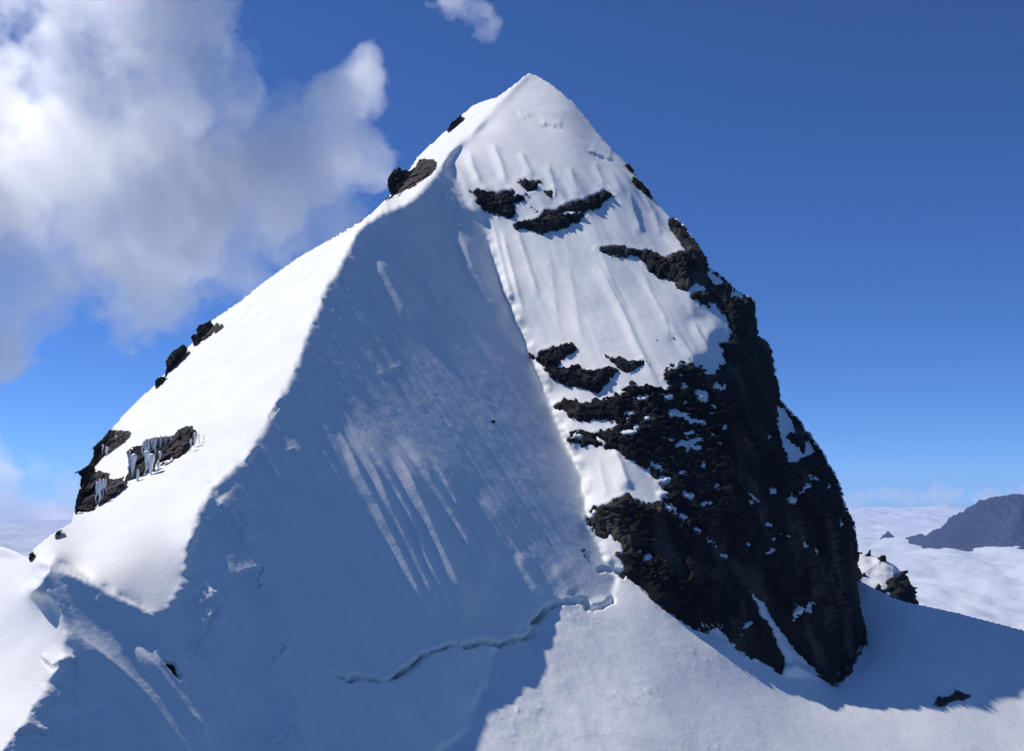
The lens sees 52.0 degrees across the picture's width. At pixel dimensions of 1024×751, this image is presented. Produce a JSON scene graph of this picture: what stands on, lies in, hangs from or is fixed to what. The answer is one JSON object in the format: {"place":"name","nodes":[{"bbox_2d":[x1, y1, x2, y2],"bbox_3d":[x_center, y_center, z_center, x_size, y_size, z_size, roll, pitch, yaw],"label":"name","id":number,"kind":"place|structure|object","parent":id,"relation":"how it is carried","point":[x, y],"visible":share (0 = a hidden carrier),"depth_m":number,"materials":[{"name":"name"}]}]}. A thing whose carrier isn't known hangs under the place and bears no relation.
{"place":"outdoors","nodes":[
{"label":"outdoors","id":0,"kind":"place"},
{"bbox_2d":[0,73,867,750],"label":"snow mountain","id":1,"kind":"structure","parent":0,"point":[356,517],"depth_m":292.07,"materials":[{"name":"white snow"}]},
{"bbox_2d":[28,552,34,560],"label":"rock outcrop","id":2,"kind":"object","parent":1,"relation":"on","point":[31,557],"visible":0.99,"depth_m":228.97,"materials":[{"name":"black stone"}]},
{"bbox_2d":[75,463,124,514],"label":"rock outcrop","id":3,"kind":"object","parent":1,"relation":"on","point":[99,488],"visible":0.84,"depth_m":272.54,"materials":[{"name":"black stone"}]},
{"bbox_2d":[88,429,129,464],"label":"rock outcrop","id":4,"kind":"object","parent":1,"relation":"on","point":[110,442],"visible":0.98,"depth_m":329.00,"materials":[{"name":"black stone"}]},
{"bbox_2d":[155,376,165,387],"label":"rock outcrop","id":5,"kind":"object","parent":1,"relation":"on","point":[158,381],"visible":1,"depth_m":385.26,"materials":[{"name":"black stone"}]},
{"bbox_2d":[125,425,203,484],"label":"rock outcrop","id":6,"kind":"object","parent":1,"relation":"on","point":[147,456],"visible":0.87,"depth_m":283.21,"materials":[{"name":"black stone"}]},
{"bbox_2d":[166,664,176,677],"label":"rock outcrop","id":7,"kind":"object","parent":1,"relation":"on","point":[171,667],"visible":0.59,"depth_m":204.29,"materials":[{"name":"black stone"}]},
{"bbox_2d":[165,345,187,375],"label":"rock outcrop","id":8,"kind":"object","parent":1,"relation":"on","point":[175,356],"visible":1,"depth_m":403.32,"materials":[{"name":"black stone"}]},
{"bbox_2d":[191,320,213,345],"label":"rock outcrop","id":9,"kind":"object","parent":1,"relation":"on","point":[205,331],"visible":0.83,"depth_m":422.98,"materials":[{"name":"black stone"}]},
{"bbox_2d":[213,322,223,333],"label":"rock outcrop","id":10,"kind":"object","parent":1,"relation":"on","point":[216,328],"visible":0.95,"depth_m":417.79,"materials":[{"name":"grey stone"}]},
{"bbox_2d":[386,158,434,200],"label":"rock outcrop","id":11,"kind":"object","parent":1,"relation":"on","point":[399,180],"visible":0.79,"depth_m":496.02,"materials":[{"name":"grey stone"}]},
{"bbox_2d":[447,115,461,130],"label":"rock outcrop","id":12,"kind":"object","parent":1,"relation":"on","point":[454,123],"visible":1,"depth_m":590.71,"materials":[{"name":"black stone"}]},
{"bbox_2d":[469,188,526,218],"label":"rock outcrop","id":13,"kind":"object","parent":1,"relation":"on","point":[500,203],"visible":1,"depth_m":474.42,"materials":[{"name":"black stone"}]},
{"bbox_2d":[517,178,540,191],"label":"rock outcrop","id":14,"kind":"object","parent":1,"relation":"on","point":[527,185],"visible":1,"depth_m":480.32,"materials":[{"name":"black stone"}]},
{"bbox_2d":[544,190,552,197],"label":"rock outcrop","id":15,"kind":"object","parent":1,"relation":"on","point":[549,193],"visible":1,"depth_m":476.80,"materials":[{"name":"black stone"}]},
{"bbox_2d":[513,190,611,235],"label":"rock outcrop","id":16,"kind":"object","parent":1,"relation":"on","point":[548,220],"visible":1,"depth_m":463.04,"materials":[{"name":"black stone"}]},
{"bbox_2d":[529,342,617,394],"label":"rock outcrop","id":17,"kind":"object","parent":1,"relation":"on","point":[575,375],"visible":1,"depth_m":394.71,"materials":[{"name":"black stone"}]},
{"bbox_2d":[605,354,646,372],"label":"rock outcrop","id":18,"kind":"object","parent":1,"relation":"on","point":[622,364],"visible":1,"depth_m":390.85,"materials":[{"name":"grey stone"}]},
{"bbox_2d":[624,164,633,172],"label":"rock outcrop","id":19,"kind":"object","parent":1,"relation":"on","point":[629,167],"visible":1,"depth_m":515.14,"materials":[{"name":"black stone"}]},
{"bbox_2d":[632,176,651,199],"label":"rock outcrop","id":20,"kind":"object","parent":1,"relation":"on","point":[639,185],"visible":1,"depth_m":499.38,"materials":[{"name":"black stone"}]},
{"bbox_2d":[553,217,867,686],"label":"rock cliff","id":21,"kind":"structure","parent":1,"relation":"on","point":[687,574],"depth_m":361.75,"materials":[{"name":"black stone"}]},
{"bbox_2d":[671,220,680,229],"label":"rock outcrop","id":22,"kind":"object","parent":21,"relation":"on","point":[676,223],"visible":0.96,"depth_m":473.32,"materials":[{"name":"black stone"}]},
{"bbox_2d":[0,505,1023,630],"bbox_3d":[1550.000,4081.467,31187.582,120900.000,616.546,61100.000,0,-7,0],"label":"cloud","id":23,"kind":"structure","parent":0,"point":[985,583],"depth_m":7435.77,"materials":[{"name":"grey"}]},
{"bbox_2d":[0,0,1023,507],"label":"sky","id":24,"kind":"structure","parent":0,"point":[853,169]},
{"bbox_2d":[698,580,1023,750],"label":"snow basin","id":25,"kind":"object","parent":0,"point":[912,663],"visible":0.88,"depth_m":325.89,"materials":[{"name":"white snow"}]},
{"bbox_2d":[934,689,970,706],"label":"rock outcrop","id":26,"kind":"object","parent":25,"relation":"on","point":[956,695],"visible":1,"depth_m":336.55,"materials":[{"name":"black stone"}]},
{"bbox_2d":[880,531,894,538],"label":"distant peak","id":27,"kind":"structure","parent":0,"point":[887,535],"depth_m":10348.20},
{"bbox_2d":[858,549,918,604],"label":"rock pinnacle","id":28,"kind":"object","parent":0,"point":[883,575],"visible":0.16,"depth_m":663.65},
{"bbox_2d":[905,494,1023,551],"bbox_3d":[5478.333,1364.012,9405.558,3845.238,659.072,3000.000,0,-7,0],"label":"distant mountain","id":29,"kind":"structure","parent":0,"point":[997,521],"depth_m":9053.57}
]}

